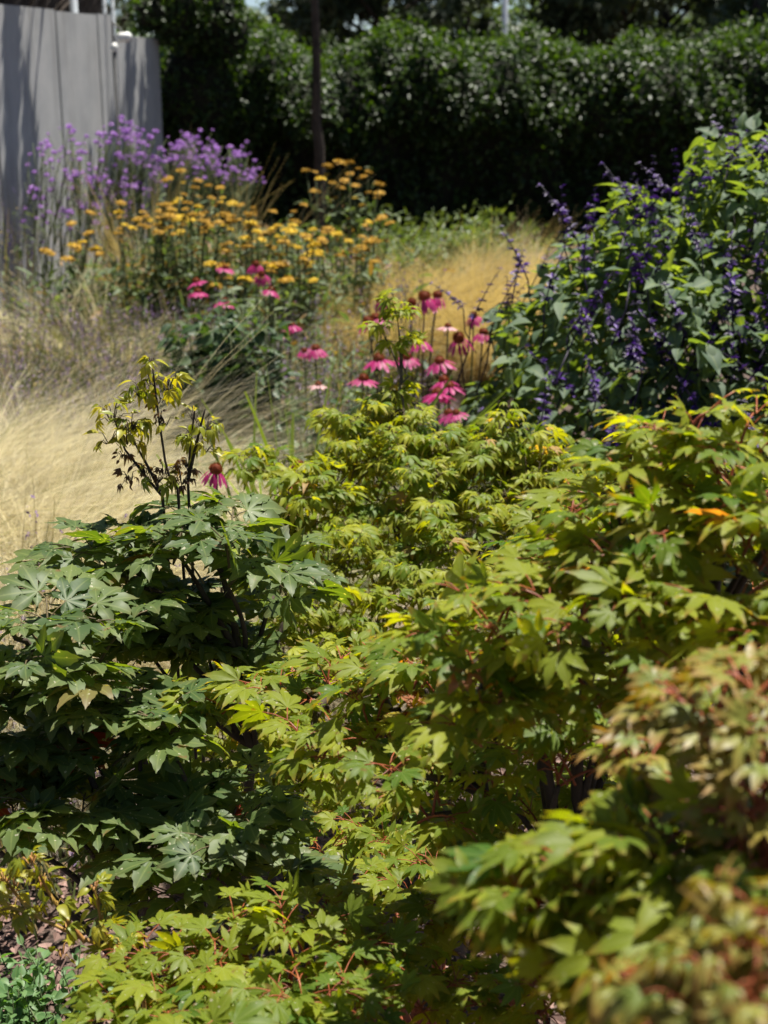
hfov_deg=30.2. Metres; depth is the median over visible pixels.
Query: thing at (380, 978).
maple
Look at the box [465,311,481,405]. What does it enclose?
coneflower
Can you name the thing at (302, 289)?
yarrow
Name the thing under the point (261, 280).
coneflower
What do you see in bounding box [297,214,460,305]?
yarrow
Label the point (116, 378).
catmint
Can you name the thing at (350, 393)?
leafy clump
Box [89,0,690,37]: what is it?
sky
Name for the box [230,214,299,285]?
leafy clump
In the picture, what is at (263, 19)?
round tree
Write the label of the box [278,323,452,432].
catmint
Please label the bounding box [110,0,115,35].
metal post
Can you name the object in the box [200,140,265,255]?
verbena
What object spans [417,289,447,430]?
coneflower
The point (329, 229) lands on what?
yarrow
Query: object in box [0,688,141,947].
shrub
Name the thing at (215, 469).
coneflower
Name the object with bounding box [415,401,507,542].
leafy clump
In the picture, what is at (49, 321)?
feather grass
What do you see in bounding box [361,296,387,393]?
coneflower
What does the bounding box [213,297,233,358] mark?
coneflower
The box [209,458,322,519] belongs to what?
leafy clump
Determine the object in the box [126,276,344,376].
catmint
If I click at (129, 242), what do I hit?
golden grass
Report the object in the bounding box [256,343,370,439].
catmint
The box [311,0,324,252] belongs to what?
young tree
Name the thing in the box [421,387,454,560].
coneflower
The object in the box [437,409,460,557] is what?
coneflower
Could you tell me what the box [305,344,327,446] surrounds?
coneflower
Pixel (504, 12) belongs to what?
lamp pole
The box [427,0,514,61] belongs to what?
pine tree
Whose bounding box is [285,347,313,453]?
coneflower
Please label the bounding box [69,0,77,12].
metal post
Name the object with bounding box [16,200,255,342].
yarrow
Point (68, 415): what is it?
feather grass
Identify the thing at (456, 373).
golden grass
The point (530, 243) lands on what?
feathery plant
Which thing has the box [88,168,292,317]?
yarrow
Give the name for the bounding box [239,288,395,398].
catmint
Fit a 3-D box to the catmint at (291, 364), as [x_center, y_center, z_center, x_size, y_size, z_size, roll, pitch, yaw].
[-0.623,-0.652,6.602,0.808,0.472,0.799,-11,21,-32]
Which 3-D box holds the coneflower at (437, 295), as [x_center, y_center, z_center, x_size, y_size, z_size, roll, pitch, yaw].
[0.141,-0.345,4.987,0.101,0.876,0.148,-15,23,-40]
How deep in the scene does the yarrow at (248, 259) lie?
7.57 m
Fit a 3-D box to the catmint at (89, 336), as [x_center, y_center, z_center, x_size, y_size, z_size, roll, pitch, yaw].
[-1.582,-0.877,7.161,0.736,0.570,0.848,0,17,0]
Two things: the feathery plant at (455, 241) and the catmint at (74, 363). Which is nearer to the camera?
the catmint at (74, 363)
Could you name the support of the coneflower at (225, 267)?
on the ground at (52, 911)
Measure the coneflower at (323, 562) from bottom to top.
0.769 m
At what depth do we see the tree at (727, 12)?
20.42 m
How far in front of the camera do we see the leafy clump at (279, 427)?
4.89 m
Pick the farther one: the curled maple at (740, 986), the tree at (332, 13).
the tree at (332, 13)
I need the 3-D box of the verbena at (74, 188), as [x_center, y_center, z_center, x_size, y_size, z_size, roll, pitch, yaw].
[-1.783,-1.679,8.560,0.776,1.288,0.567,16,23,41]
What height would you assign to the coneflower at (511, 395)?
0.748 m
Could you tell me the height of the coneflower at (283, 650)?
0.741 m
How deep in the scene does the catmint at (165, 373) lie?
6.42 m
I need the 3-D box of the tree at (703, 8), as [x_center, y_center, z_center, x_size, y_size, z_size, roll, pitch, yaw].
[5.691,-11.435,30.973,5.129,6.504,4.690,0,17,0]
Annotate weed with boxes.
[0,934,112,1023]
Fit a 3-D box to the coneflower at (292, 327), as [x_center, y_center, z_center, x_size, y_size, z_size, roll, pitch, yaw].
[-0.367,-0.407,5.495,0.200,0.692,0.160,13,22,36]
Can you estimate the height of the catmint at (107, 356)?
0.576 m
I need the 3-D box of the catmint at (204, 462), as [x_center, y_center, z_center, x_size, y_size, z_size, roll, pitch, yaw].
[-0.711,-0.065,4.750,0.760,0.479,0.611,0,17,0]
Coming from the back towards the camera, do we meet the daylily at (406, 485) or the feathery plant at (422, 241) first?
the feathery plant at (422, 241)
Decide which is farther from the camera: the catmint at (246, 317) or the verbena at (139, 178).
the verbena at (139, 178)
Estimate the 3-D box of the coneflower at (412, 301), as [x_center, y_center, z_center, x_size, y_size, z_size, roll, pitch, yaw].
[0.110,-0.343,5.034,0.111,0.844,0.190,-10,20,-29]
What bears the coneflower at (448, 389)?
on the ground at (52, 911)
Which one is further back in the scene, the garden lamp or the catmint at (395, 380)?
the garden lamp
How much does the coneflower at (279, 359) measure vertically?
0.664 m
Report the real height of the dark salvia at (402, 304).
0.812 m
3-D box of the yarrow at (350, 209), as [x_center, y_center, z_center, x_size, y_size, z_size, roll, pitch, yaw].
[-0.271,-1.652,8.847,1.397,1.071,1.142,16,23,41]
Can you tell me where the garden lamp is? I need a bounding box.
[110,20,131,263]
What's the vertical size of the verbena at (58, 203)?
1.283 m
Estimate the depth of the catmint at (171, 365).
5.59 m
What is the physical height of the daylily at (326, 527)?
0.810 m
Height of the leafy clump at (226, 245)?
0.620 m
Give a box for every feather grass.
[0,217,265,408]
[0,249,728,952]
[0,339,176,473]
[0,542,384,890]
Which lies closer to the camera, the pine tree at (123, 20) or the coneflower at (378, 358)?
the coneflower at (378, 358)
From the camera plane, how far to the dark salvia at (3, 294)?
8.86 m
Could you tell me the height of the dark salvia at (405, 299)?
0.868 m
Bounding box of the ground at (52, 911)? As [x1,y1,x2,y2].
[0,231,765,1023]
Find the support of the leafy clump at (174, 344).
on the ground at (52, 911)
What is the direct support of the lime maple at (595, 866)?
on the ground at (52, 911)
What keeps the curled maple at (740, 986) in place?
on the ground at (52, 911)
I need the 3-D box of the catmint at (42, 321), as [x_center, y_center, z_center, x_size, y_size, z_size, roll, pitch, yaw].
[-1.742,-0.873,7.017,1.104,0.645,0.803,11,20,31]
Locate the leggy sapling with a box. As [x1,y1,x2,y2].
[83,355,223,991]
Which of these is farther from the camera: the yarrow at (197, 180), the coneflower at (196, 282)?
the yarrow at (197, 180)
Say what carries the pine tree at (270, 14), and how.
on the ground at (52, 911)
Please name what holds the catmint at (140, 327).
on the ground at (52, 911)
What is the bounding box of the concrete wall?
[0,4,164,321]
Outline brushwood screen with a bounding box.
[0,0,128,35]
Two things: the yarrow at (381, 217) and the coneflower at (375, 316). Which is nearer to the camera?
the coneflower at (375, 316)
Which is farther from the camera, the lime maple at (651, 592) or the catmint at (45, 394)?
the catmint at (45, 394)
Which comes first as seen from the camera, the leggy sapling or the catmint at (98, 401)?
the leggy sapling
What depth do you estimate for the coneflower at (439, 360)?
4.55 m
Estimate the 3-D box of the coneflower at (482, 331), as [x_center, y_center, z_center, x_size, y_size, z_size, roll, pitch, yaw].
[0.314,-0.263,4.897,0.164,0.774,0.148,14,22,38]
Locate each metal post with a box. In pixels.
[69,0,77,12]
[102,0,106,14]
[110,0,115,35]
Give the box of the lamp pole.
[502,0,507,50]
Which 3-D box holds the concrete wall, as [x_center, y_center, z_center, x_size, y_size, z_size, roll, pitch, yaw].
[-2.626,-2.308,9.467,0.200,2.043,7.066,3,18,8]
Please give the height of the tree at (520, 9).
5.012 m
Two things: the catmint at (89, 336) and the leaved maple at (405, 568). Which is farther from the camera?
the catmint at (89, 336)
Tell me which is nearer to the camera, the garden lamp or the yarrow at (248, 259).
the yarrow at (248, 259)
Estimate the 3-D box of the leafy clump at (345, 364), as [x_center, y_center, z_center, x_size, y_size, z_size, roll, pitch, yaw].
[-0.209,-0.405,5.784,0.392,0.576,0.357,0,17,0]
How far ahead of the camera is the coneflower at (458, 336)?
4.64 m
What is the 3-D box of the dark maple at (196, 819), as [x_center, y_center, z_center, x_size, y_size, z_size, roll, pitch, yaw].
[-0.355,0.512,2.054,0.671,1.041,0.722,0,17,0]
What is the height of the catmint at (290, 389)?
0.593 m
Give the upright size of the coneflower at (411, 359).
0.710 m
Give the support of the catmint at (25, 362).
on the ground at (52, 911)
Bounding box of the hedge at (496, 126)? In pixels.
[116,7,767,238]
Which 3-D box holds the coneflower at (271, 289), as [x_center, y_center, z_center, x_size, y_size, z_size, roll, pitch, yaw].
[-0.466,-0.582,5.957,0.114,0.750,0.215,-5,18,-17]
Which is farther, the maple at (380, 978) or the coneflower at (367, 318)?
the coneflower at (367, 318)
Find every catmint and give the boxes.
[0,274,118,399]
[0,277,143,400]
[0,297,123,442]
[0,343,163,464]
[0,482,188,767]
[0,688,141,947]
[7,293,198,422]
[9,349,169,454]
[13,313,165,420]
[16,362,172,466]
[48,298,181,387]
[48,324,201,447]
[53,367,263,466]
[66,289,254,411]
[67,414,285,494]
[91,320,328,467]
[93,266,303,392]
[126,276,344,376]
[133,453,304,576]
[135,346,267,423]
[155,321,385,469]
[187,334,340,413]
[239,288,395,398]
[248,283,390,411]
[252,347,460,486]
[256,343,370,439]
[266,351,455,455]
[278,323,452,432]
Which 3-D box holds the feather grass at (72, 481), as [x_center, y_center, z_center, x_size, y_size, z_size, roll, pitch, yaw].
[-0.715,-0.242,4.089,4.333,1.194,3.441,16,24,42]
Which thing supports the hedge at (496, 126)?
on the ground at (52, 911)
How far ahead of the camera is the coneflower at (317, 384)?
4.59 m
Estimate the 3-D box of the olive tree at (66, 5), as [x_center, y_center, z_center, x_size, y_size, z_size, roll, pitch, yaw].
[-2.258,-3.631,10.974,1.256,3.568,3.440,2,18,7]
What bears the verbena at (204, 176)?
on the ground at (52, 911)
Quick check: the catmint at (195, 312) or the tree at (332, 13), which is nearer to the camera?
the catmint at (195, 312)
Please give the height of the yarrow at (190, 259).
0.953 m
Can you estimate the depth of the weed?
2.44 m
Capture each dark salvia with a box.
[0,170,112,330]
[0,194,32,331]
[337,247,452,400]
[346,225,452,399]
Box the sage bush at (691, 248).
[429,111,767,647]
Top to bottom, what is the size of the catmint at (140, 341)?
0.631 m
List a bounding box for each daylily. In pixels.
[156,372,483,683]
[190,364,540,654]
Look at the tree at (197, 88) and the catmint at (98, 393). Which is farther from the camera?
the tree at (197, 88)
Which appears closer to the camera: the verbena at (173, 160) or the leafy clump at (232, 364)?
the leafy clump at (232, 364)
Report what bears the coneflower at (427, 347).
on the ground at (52, 911)
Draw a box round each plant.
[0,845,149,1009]
[320,167,530,285]
[331,196,548,284]
[426,218,564,271]
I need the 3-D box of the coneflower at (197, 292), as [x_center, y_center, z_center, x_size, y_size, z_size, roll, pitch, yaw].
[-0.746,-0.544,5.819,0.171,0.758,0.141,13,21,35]
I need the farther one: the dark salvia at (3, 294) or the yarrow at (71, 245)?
the dark salvia at (3, 294)
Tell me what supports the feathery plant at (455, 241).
on the ground at (52, 911)
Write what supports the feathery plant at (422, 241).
on the ground at (52, 911)
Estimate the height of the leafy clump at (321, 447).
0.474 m
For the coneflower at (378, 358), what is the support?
on the ground at (52, 911)
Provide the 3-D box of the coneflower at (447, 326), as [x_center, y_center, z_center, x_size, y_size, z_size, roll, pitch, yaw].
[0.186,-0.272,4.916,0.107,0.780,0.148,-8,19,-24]
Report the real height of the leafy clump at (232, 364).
0.816 m
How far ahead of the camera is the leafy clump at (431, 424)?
4.67 m
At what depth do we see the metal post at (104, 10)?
11.63 m
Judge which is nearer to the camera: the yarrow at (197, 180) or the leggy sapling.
the leggy sapling
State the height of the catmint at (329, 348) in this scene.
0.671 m
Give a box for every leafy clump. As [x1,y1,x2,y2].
[156,303,253,485]
[171,437,272,497]
[173,227,271,279]
[197,299,303,486]
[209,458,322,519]
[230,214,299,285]
[238,388,363,486]
[287,432,358,518]
[289,339,372,455]
[330,423,467,545]
[340,361,417,492]
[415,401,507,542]
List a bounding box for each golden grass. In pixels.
[13,129,366,325]
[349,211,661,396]
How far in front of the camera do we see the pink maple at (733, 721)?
0.90 m
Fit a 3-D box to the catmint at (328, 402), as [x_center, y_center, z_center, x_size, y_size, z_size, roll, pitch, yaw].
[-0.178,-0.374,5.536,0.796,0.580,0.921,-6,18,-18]
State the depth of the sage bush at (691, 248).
4.18 m
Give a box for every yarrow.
[0,210,156,378]
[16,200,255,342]
[62,201,296,355]
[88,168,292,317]
[112,202,352,361]
[141,260,369,406]
[163,223,428,386]
[196,203,394,303]
[219,225,434,355]
[255,158,474,320]
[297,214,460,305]
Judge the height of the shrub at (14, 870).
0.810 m
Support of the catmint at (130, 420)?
on the ground at (52, 911)
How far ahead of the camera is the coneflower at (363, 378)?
4.52 m
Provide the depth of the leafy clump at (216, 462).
4.71 m
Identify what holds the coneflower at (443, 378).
on the ground at (52, 911)
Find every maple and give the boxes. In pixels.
[0,486,364,1020]
[60,804,588,1023]
[147,288,711,887]
[159,388,767,1023]
[417,755,767,1023]
[569,642,767,866]
[569,851,767,1023]
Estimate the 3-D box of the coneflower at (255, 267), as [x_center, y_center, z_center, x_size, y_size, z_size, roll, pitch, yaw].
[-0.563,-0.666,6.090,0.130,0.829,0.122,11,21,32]
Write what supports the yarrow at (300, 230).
on the ground at (52, 911)
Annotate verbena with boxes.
[6,125,91,339]
[47,124,115,323]
[74,115,149,321]
[113,120,168,298]
[138,132,199,276]
[178,128,228,296]
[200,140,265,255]
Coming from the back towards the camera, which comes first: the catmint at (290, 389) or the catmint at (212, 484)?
the catmint at (290, 389)
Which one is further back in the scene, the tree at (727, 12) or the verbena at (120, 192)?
the tree at (727, 12)
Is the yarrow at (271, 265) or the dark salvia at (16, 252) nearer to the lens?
the yarrow at (271, 265)
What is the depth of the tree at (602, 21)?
27.55 m
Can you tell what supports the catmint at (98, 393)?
on the ground at (52, 911)
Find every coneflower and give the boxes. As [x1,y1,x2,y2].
[187,287,208,373]
[188,276,206,356]
[199,462,231,765]
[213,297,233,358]
[215,264,241,315]
[244,487,292,736]
[247,259,264,386]
[252,270,284,377]
[262,286,288,413]
[275,334,283,421]
[281,321,303,425]
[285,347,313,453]
[292,458,342,729]
[303,381,340,480]
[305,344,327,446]
[347,373,378,486]
[349,312,392,411]
[352,315,386,414]
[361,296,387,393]
[363,352,395,487]
[392,353,419,480]
[407,297,421,408]
[410,338,432,431]
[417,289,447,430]
[421,291,445,430]
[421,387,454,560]
[426,355,456,489]
[430,373,465,549]
[436,323,456,430]
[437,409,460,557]
[443,381,465,534]
[443,408,468,539]
[447,330,474,429]
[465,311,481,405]
[472,327,496,426]
[484,332,514,400]
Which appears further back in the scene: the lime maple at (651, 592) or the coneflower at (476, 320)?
the coneflower at (476, 320)
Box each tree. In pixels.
[29,0,69,10]
[89,0,134,32]
[126,0,261,240]
[236,0,337,61]
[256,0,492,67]
[265,4,357,37]
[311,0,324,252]
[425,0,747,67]
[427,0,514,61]
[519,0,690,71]
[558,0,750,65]
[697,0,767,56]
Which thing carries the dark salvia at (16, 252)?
on the ground at (52, 911)

